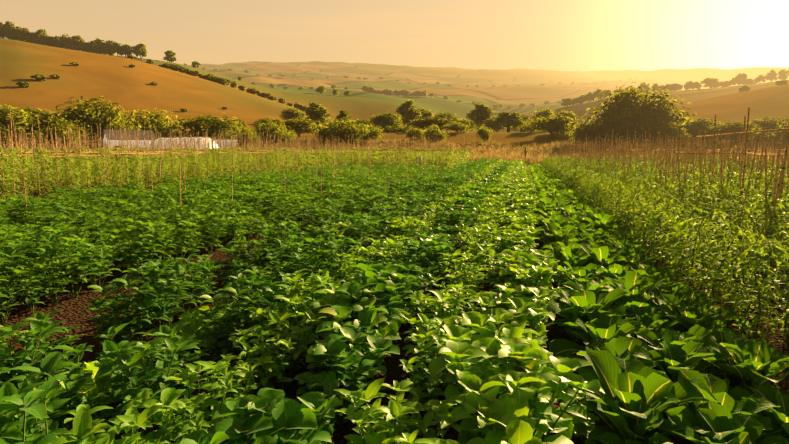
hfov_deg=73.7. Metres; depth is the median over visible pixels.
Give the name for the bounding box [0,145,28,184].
bean plants
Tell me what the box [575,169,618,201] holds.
low plants
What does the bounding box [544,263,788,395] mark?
lettuce plants
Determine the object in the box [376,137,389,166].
bean plants
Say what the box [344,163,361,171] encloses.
bed plants
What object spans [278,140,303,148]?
meadow grass
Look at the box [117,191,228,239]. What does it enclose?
bed plants
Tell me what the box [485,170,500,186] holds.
bed plants
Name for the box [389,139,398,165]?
bean plants
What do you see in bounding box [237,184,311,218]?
bed plants
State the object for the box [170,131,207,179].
bean plants
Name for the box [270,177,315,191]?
bed plants
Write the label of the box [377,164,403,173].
bed plants
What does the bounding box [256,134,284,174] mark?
bean plants
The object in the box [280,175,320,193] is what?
bed plants
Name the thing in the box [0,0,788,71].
sky
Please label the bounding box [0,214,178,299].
bed plants
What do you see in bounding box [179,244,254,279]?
weeds
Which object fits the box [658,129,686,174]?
tomato plants
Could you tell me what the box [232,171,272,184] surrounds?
bed plants
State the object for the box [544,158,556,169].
low plants
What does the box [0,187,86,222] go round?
bed plants
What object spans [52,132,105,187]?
bean plants
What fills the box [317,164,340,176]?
bed plants
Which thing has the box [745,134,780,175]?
tomato plants
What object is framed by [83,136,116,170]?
bean plants
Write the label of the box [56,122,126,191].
bean plants
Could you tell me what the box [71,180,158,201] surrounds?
bed plants
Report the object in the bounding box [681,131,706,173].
tomato plants
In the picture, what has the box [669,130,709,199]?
tomato plants
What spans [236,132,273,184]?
bean plants
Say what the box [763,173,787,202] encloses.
tomato plants
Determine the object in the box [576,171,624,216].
low plants
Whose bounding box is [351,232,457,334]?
bed plants
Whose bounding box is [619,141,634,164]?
tomato plants
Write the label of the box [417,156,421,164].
sack on cane
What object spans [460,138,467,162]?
bean plants
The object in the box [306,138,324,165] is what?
bean plants
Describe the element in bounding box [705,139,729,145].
meadow grass
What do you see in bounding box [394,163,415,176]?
bed plants
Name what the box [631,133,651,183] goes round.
tomato plants
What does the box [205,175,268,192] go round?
bed plants
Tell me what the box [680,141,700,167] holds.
tomato plants
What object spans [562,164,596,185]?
low plants
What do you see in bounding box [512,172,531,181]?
bed plants
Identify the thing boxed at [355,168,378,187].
bed plants
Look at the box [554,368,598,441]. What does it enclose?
weeds
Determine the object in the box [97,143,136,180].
bean plants
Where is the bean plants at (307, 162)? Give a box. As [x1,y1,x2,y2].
[293,131,319,172]
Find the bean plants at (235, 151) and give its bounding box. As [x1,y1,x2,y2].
[219,137,244,172]
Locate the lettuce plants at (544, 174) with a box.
[529,173,557,176]
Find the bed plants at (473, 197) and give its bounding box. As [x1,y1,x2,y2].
[450,190,488,217]
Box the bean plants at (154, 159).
[138,131,179,178]
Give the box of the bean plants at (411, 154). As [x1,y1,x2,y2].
[407,135,418,166]
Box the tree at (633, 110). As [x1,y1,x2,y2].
[578,82,696,146]
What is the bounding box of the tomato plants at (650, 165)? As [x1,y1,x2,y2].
[644,137,663,171]
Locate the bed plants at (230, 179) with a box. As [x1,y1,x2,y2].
[193,175,246,197]
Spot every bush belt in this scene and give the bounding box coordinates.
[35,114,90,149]
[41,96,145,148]
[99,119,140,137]
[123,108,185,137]
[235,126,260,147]
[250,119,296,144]
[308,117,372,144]
[360,124,383,140]
[441,122,471,132]
[517,122,541,132]
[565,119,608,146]
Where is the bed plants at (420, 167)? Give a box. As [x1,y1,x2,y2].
[416,164,428,177]
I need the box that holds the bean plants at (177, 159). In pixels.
[158,128,197,181]
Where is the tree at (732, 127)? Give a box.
[701,121,766,144]
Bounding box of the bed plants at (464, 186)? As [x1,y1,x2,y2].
[453,180,476,196]
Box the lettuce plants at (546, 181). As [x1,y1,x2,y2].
[530,179,567,187]
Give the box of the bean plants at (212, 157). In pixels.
[194,135,228,177]
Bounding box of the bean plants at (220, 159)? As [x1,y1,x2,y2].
[210,137,234,174]
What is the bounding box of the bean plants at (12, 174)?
[0,147,28,197]
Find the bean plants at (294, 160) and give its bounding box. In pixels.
[276,142,299,173]
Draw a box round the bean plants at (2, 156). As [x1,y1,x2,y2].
[0,136,15,199]
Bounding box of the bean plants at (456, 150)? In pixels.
[451,141,459,166]
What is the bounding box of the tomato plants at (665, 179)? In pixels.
[636,136,675,213]
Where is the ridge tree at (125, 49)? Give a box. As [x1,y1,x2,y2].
[116,44,132,56]
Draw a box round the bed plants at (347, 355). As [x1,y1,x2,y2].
[179,277,405,443]
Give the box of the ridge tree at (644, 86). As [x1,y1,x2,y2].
[638,82,648,92]
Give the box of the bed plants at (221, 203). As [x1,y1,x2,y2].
[160,192,273,246]
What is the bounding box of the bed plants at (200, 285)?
[122,219,321,325]
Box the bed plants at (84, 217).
[0,208,122,256]
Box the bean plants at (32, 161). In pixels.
[20,122,93,194]
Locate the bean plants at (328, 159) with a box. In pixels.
[314,137,336,171]
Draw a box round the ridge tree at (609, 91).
[602,90,611,97]
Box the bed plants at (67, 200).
[0,189,127,225]
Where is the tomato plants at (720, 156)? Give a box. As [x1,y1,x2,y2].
[706,138,723,171]
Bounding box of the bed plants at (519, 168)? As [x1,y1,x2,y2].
[516,167,529,172]
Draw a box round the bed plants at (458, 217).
[428,203,485,253]
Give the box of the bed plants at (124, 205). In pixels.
[91,193,211,233]
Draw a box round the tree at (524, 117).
[510,114,533,131]
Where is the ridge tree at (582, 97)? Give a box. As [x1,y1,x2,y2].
[576,94,589,103]
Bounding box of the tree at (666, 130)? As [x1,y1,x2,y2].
[646,123,691,145]
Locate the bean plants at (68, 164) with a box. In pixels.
[37,115,104,199]
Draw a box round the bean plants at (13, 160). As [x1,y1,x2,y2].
[0,126,31,191]
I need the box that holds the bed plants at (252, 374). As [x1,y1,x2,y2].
[49,268,350,443]
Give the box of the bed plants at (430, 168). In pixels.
[422,164,440,175]
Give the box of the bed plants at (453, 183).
[420,175,465,207]
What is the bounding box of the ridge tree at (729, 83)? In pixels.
[719,80,735,86]
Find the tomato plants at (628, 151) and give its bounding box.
[625,137,634,162]
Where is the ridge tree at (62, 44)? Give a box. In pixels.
[59,34,69,48]
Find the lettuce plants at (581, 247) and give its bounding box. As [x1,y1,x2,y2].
[535,222,680,280]
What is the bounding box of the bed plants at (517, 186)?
[505,182,536,196]
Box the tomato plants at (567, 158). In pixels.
[561,140,570,161]
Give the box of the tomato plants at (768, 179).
[742,120,788,225]
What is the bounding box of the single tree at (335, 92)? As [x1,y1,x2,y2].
[332,88,338,95]
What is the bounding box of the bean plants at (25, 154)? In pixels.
[1,130,55,185]
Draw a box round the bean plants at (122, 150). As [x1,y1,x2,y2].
[106,138,143,176]
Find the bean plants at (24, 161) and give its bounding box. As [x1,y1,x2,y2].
[0,127,41,203]
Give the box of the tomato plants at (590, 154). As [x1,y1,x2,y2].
[588,137,597,164]
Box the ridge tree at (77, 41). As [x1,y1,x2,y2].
[72,34,81,49]
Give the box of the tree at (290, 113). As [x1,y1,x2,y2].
[279,108,306,120]
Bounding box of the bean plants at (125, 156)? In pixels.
[96,123,150,188]
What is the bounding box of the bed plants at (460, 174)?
[445,171,471,188]
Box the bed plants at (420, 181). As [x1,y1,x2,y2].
[390,175,436,192]
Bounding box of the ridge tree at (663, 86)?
[654,85,668,91]
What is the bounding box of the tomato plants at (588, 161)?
[581,134,597,175]
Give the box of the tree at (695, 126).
[681,118,721,140]
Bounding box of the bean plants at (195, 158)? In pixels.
[172,128,215,181]
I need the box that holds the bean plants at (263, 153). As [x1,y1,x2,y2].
[252,141,276,171]
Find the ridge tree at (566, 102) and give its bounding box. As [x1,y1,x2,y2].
[561,97,574,106]
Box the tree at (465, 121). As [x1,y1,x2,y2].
[453,119,475,131]
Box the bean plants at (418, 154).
[413,134,426,169]
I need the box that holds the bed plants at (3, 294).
[0,258,23,322]
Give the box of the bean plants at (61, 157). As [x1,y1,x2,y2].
[35,131,94,186]
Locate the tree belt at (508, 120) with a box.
[491,112,527,131]
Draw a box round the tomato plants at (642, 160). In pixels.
[632,136,647,164]
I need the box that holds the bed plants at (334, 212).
[290,190,388,250]
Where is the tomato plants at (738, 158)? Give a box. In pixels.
[717,135,753,175]
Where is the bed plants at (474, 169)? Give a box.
[466,165,485,174]
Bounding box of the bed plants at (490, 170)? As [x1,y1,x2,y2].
[480,167,492,175]
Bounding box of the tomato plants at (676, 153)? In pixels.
[664,136,681,169]
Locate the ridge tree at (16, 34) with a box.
[3,27,20,39]
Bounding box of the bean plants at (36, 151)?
[0,135,75,193]
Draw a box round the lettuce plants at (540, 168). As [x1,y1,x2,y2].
[528,167,546,170]
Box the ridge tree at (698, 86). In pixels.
[691,82,701,89]
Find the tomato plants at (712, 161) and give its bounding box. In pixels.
[700,132,726,183]
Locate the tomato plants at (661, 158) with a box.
[646,131,680,183]
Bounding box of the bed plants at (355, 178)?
[340,172,373,184]
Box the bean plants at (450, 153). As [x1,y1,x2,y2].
[442,141,454,170]
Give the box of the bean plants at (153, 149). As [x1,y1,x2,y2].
[126,133,161,174]
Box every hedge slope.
[127,54,136,58]
[145,59,153,63]
[169,64,184,70]
[179,67,188,72]
[188,70,200,75]
[203,73,215,79]
[218,77,231,84]
[230,81,236,87]
[238,85,244,90]
[248,88,260,94]
[256,93,270,97]
[266,96,276,100]
[278,98,285,103]
[294,102,299,107]
[299,104,307,111]
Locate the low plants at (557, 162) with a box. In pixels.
[548,160,563,175]
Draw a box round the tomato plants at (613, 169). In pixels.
[599,132,628,191]
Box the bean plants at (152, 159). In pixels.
[113,128,164,188]
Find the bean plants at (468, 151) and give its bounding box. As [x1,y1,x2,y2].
[465,139,470,161]
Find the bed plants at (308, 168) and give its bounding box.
[298,165,322,175]
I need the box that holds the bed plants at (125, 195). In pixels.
[0,191,132,228]
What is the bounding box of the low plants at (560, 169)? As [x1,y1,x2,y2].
[551,162,572,180]
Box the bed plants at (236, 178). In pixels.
[179,176,243,198]
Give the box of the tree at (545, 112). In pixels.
[529,107,555,132]
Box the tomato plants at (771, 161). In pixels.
[755,133,786,170]
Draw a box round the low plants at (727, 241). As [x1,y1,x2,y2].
[646,205,788,349]
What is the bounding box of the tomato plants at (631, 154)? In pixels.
[618,134,634,173]
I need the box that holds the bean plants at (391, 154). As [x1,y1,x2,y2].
[380,135,395,169]
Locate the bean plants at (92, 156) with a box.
[73,128,121,181]
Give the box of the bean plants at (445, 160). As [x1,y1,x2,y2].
[442,146,449,165]
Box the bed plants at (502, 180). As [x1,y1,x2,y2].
[492,174,516,188]
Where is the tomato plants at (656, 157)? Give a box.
[649,141,664,168]
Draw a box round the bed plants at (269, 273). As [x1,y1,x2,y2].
[227,247,340,315]
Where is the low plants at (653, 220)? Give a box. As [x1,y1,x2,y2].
[607,187,720,276]
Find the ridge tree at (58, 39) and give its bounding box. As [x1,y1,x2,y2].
[50,35,69,46]
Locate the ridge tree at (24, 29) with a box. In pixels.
[6,26,29,39]
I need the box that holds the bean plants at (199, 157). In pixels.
[176,124,214,182]
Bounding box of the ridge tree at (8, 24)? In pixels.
[2,20,17,38]
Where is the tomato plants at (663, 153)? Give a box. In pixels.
[654,138,675,167]
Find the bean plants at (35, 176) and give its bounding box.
[12,116,82,201]
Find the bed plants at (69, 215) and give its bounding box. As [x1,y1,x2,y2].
[0,210,104,249]
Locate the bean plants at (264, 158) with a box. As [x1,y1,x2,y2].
[246,130,279,176]
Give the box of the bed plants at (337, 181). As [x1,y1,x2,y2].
[301,176,350,199]
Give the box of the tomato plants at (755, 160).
[743,134,768,171]
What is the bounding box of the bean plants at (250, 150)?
[237,138,258,173]
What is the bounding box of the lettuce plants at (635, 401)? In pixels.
[552,350,788,443]
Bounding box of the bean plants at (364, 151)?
[360,136,373,162]
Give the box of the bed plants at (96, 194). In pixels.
[83,181,184,202]
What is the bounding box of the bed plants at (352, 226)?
[242,209,396,337]
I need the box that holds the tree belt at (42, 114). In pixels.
[9,107,58,138]
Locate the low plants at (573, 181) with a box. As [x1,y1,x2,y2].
[559,165,594,191]
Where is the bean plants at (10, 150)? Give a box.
[0,136,54,191]
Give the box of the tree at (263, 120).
[251,117,279,127]
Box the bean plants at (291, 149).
[284,136,302,170]
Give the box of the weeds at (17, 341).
[0,312,108,352]
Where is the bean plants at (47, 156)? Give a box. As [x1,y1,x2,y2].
[19,131,70,179]
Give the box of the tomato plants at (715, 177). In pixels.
[693,122,762,213]
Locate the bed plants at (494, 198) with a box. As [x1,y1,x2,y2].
[478,187,510,217]
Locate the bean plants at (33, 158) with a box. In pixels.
[8,126,68,186]
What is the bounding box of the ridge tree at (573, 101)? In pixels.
[571,98,583,104]
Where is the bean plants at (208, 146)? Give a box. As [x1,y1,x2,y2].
[190,132,221,169]
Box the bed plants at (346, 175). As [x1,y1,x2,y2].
[322,169,366,184]
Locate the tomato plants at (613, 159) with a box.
[603,138,619,180]
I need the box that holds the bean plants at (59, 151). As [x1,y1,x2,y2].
[33,130,86,180]
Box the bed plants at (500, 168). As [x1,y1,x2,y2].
[492,166,506,173]
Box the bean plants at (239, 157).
[228,137,253,177]
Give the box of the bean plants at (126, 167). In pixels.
[109,126,171,190]
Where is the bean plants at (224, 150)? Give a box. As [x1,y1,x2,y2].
[219,130,248,175]
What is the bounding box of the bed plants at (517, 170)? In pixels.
[512,169,525,175]
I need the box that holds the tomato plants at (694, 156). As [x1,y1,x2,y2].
[680,135,707,180]
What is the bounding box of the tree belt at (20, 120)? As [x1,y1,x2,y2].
[0,104,47,137]
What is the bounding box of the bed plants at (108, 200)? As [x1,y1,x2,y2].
[44,192,182,234]
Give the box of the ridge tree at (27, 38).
[20,31,31,41]
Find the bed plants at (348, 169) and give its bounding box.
[325,168,351,180]
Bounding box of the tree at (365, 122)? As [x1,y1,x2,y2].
[350,119,371,125]
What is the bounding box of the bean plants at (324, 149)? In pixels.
[317,143,333,172]
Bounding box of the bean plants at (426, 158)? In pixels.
[421,135,431,163]
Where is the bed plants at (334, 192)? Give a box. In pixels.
[281,184,350,222]
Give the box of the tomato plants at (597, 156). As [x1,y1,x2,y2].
[593,136,607,172]
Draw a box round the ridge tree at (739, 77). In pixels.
[730,73,746,85]
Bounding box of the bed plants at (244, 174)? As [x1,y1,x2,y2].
[222,169,263,183]
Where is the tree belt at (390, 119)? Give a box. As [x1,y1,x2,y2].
[370,111,404,132]
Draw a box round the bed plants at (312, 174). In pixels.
[289,170,335,183]
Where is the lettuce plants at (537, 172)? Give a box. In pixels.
[528,170,550,174]
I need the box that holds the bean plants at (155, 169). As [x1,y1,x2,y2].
[142,125,195,186]
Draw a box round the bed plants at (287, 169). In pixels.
[264,167,294,179]
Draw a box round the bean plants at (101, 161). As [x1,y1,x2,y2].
[77,139,128,186]
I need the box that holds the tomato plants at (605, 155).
[599,140,611,166]
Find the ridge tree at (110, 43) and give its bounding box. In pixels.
[105,40,114,54]
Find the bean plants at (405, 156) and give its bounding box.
[398,137,409,164]
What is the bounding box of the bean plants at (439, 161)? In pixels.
[436,144,444,167]
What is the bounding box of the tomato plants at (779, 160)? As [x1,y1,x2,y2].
[767,135,788,176]
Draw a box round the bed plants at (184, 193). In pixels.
[168,178,257,206]
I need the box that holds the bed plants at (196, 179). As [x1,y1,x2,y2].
[102,177,203,210]
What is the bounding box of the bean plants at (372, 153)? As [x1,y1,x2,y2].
[364,144,379,165]
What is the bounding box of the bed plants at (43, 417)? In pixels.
[0,266,299,443]
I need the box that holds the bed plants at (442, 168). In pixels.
[435,162,447,174]
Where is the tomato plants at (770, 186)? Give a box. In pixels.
[735,124,788,213]
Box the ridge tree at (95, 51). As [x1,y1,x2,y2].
[89,41,102,52]
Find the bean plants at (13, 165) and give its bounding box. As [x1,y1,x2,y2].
[0,110,22,200]
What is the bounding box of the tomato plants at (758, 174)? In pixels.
[731,138,775,191]
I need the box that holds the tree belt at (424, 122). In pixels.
[406,116,456,129]
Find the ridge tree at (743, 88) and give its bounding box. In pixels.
[738,85,750,91]
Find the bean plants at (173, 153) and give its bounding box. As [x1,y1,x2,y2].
[163,140,190,169]
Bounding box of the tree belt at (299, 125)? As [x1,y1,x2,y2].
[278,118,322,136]
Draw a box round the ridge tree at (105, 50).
[99,47,112,54]
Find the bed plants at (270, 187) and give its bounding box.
[200,181,282,200]
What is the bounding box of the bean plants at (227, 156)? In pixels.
[209,137,236,173]
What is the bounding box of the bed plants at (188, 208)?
[139,191,259,238]
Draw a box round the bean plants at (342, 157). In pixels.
[331,133,349,168]
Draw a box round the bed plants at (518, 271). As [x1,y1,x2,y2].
[477,227,560,324]
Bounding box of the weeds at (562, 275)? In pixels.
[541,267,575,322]
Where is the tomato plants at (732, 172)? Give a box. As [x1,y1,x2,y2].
[708,140,754,197]
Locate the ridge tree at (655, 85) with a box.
[651,83,659,91]
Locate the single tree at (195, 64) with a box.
[192,61,200,67]
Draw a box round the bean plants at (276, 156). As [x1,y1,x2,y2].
[267,140,288,171]
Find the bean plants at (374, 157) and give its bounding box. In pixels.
[367,138,381,168]
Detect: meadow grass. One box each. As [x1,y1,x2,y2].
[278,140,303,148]
[328,141,356,148]
[352,138,380,146]
[372,139,395,144]
[378,142,406,148]
[379,138,410,145]
[398,139,422,144]
[417,141,448,148]
[426,140,455,145]
[454,152,489,163]
[458,145,487,149]
[467,141,486,146]
[472,147,509,154]
[474,144,497,148]
[480,141,505,147]
[480,147,507,153]
[486,152,512,159]
[491,143,515,148]
[494,151,523,156]
[500,147,537,153]
[501,148,531,155]
[506,154,543,164]
[508,144,534,150]
[513,142,540,148]
[517,148,554,157]
[519,144,554,152]
[529,142,559,149]
[531,151,562,156]
[532,145,557,151]
[546,139,569,147]
[549,144,573,151]
[641,141,679,149]
[702,143,735,151]
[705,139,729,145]
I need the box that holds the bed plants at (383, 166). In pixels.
[375,164,390,169]
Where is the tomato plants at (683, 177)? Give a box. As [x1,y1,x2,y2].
[661,122,715,216]
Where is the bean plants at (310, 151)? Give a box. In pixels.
[301,135,321,168]
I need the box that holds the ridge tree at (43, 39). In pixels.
[38,35,54,45]
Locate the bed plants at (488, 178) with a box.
[478,174,497,184]
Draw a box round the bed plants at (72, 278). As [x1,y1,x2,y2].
[5,209,229,313]
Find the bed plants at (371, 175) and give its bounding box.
[362,171,390,192]
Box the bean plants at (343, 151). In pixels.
[335,139,349,163]
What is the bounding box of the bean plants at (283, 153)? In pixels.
[274,138,293,170]
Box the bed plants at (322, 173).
[304,167,331,179]
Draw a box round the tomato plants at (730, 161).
[716,135,747,175]
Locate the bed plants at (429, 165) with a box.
[426,162,440,171]
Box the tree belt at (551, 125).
[523,114,575,138]
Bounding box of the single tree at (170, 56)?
[163,50,175,62]
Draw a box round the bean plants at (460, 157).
[456,136,463,163]
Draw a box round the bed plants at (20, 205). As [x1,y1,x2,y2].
[0,190,94,223]
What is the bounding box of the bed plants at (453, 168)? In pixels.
[445,165,464,179]
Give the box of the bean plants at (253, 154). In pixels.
[239,136,268,174]
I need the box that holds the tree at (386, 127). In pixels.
[372,124,392,132]
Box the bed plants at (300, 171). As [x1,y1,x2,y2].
[291,167,324,180]
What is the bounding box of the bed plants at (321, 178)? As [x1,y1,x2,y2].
[313,172,342,182]
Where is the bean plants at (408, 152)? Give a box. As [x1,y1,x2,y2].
[403,141,413,162]
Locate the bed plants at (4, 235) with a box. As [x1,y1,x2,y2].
[0,211,169,278]
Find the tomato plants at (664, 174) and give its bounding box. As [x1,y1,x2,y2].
[644,140,678,189]
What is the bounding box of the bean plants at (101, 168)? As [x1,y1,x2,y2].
[50,116,143,196]
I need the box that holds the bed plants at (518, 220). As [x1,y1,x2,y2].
[499,207,543,250]
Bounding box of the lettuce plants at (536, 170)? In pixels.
[528,168,549,171]
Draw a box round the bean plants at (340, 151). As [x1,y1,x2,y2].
[332,139,348,165]
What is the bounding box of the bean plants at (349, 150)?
[348,141,361,169]
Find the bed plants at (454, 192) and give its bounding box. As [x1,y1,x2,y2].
[428,187,469,222]
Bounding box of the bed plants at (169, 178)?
[155,174,228,188]
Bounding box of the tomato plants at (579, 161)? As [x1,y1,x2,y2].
[571,139,582,167]
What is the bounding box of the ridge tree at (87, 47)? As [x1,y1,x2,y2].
[82,42,92,52]
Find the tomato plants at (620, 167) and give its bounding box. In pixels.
[613,130,634,179]
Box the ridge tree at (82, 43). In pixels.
[75,36,86,50]
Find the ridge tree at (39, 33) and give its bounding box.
[33,29,46,43]
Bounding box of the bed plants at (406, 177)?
[397,170,416,182]
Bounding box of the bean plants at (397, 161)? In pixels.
[392,140,404,162]
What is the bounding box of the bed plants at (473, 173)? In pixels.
[456,168,479,182]
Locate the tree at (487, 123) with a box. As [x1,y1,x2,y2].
[482,117,506,131]
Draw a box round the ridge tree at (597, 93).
[592,89,602,99]
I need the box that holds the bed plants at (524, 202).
[501,189,538,213]
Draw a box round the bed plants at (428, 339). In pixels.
[329,281,476,443]
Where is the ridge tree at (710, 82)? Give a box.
[700,78,718,87]
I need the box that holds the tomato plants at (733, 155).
[716,135,738,167]
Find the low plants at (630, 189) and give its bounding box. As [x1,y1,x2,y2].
[602,179,676,232]
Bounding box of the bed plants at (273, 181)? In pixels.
[244,175,294,187]
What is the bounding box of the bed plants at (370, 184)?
[339,177,381,205]
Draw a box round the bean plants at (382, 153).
[380,137,392,164]
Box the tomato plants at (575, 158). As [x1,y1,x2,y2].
[567,136,578,166]
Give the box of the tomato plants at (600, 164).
[590,133,607,173]
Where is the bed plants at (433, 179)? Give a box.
[416,171,447,191]
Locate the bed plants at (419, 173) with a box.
[409,168,429,180]
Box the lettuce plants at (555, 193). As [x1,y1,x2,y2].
[534,188,584,200]
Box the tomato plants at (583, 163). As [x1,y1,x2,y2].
[576,140,591,168]
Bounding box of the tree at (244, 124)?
[231,119,247,133]
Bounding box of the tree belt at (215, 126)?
[172,113,244,139]
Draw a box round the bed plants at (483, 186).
[466,181,495,204]
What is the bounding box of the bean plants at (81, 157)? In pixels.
[53,138,101,179]
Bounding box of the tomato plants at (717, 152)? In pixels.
[716,136,729,162]
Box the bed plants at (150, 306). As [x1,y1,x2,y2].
[0,259,197,391]
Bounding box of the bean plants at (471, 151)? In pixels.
[469,138,473,155]
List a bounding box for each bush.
[1,128,39,149]
[15,81,29,87]
[30,73,46,80]
[49,74,60,78]
[87,125,107,148]
[157,130,183,137]
[388,126,418,132]
[406,127,424,139]
[420,125,448,141]
[476,126,492,141]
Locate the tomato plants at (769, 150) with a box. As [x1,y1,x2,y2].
[752,139,788,185]
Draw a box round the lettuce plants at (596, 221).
[536,208,632,242]
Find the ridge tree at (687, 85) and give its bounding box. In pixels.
[684,80,696,89]
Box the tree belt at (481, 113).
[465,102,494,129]
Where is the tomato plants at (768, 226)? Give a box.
[704,133,788,289]
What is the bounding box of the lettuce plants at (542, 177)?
[529,175,562,181]
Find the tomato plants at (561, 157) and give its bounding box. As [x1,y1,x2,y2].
[559,140,565,160]
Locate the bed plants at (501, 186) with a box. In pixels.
[487,183,510,208]
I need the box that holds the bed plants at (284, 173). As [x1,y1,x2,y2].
[259,171,300,184]
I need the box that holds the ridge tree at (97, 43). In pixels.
[90,37,107,53]
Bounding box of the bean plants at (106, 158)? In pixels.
[73,119,141,189]
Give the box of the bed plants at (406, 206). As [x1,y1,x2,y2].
[364,191,433,257]
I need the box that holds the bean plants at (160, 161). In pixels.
[124,120,191,189]
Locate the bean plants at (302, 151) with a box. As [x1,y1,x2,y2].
[296,137,317,171]
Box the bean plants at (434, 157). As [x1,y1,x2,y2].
[426,133,439,169]
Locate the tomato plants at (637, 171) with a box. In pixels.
[626,132,653,194]
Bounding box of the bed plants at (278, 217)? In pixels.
[192,195,302,252]
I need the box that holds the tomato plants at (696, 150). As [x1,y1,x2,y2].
[675,132,707,186]
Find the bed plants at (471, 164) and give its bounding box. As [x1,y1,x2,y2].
[460,161,475,171]
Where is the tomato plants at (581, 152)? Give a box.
[578,142,583,161]
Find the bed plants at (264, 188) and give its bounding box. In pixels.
[219,183,286,212]
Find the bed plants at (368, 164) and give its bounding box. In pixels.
[362,162,377,171]
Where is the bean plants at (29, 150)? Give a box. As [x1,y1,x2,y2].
[1,134,51,177]
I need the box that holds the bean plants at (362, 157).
[353,138,369,167]
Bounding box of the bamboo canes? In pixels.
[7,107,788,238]
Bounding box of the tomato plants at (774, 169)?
[754,138,788,203]
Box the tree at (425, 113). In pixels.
[413,107,432,131]
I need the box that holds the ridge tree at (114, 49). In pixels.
[109,42,122,55]
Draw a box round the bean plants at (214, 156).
[192,134,230,180]
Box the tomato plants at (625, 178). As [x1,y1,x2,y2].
[612,139,644,203]
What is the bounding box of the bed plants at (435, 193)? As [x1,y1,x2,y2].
[391,181,451,219]
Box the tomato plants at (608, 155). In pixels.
[604,146,614,161]
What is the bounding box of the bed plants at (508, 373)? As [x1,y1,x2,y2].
[418,296,604,443]
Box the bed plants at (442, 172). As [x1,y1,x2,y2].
[431,167,458,182]
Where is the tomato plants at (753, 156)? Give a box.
[741,139,757,173]
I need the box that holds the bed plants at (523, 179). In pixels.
[511,176,533,191]
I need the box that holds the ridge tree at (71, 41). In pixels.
[65,36,76,49]
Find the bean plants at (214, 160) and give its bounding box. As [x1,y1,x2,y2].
[191,125,239,179]
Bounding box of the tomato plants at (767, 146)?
[750,138,774,166]
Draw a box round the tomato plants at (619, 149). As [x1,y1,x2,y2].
[612,136,622,165]
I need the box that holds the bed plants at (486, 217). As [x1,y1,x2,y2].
[465,201,506,244]
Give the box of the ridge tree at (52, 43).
[45,37,59,47]
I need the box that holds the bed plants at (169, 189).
[116,183,213,210]
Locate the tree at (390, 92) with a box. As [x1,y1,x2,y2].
[387,89,393,95]
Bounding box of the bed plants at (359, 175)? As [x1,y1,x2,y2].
[316,173,363,198]
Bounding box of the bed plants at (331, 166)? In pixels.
[323,163,344,173]
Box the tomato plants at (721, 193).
[696,134,767,234]
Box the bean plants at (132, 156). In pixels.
[109,134,154,179]
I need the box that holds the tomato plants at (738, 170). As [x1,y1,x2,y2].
[724,126,765,184]
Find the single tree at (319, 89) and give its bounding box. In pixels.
[314,85,325,93]
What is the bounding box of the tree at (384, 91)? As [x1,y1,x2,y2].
[382,89,388,94]
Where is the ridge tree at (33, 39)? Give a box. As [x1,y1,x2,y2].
[26,32,37,43]
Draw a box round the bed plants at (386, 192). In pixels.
[356,181,418,217]
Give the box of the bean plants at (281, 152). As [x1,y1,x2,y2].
[266,128,294,177]
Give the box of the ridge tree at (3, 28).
[0,24,11,37]
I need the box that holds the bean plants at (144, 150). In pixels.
[127,135,156,173]
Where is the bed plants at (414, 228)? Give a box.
[393,204,446,240]
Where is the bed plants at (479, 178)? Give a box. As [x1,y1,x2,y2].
[468,174,485,184]
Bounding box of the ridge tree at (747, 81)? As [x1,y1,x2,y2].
[740,78,755,84]
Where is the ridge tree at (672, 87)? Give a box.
[666,83,679,90]
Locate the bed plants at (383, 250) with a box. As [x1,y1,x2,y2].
[314,217,432,295]
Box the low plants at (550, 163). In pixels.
[547,159,565,174]
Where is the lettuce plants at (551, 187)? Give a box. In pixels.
[531,183,577,193]
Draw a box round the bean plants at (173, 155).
[155,142,194,174]
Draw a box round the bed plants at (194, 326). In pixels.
[9,306,235,427]
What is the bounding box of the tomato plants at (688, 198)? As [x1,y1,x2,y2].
[660,134,719,234]
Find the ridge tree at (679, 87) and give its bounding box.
[674,83,683,90]
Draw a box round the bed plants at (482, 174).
[474,170,488,180]
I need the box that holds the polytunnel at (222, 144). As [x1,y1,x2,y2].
[216,140,236,147]
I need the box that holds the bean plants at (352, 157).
[345,149,360,165]
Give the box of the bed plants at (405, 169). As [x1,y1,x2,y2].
[393,164,419,178]
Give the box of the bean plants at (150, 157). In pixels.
[128,127,176,182]
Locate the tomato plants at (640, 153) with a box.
[631,133,649,176]
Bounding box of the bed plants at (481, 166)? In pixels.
[471,163,490,171]
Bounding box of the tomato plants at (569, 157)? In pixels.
[564,139,573,168]
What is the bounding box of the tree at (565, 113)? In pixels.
[552,110,578,124]
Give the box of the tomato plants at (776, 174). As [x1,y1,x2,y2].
[752,134,788,250]
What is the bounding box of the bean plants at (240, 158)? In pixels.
[223,129,255,174]
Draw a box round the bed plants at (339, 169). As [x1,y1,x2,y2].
[330,166,352,176]
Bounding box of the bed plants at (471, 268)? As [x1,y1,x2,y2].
[421,223,500,327]
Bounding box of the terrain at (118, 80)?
[0,38,788,443]
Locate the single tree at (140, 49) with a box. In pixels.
[131,43,146,57]
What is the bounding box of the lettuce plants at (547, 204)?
[532,195,603,216]
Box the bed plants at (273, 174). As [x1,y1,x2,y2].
[247,169,295,182]
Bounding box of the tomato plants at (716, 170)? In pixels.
[699,134,742,187]
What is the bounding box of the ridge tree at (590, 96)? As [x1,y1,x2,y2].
[587,91,594,100]
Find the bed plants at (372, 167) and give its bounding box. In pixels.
[352,164,376,173]
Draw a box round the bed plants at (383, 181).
[374,173,399,191]
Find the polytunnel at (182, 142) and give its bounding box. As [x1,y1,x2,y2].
[149,137,220,149]
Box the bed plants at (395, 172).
[379,167,402,184]
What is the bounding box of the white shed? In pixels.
[101,130,156,148]
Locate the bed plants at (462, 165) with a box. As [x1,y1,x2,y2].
[453,163,469,170]
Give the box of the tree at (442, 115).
[433,111,461,131]
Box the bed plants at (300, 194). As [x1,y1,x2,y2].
[256,179,330,222]
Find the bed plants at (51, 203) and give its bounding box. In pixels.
[0,199,72,246]

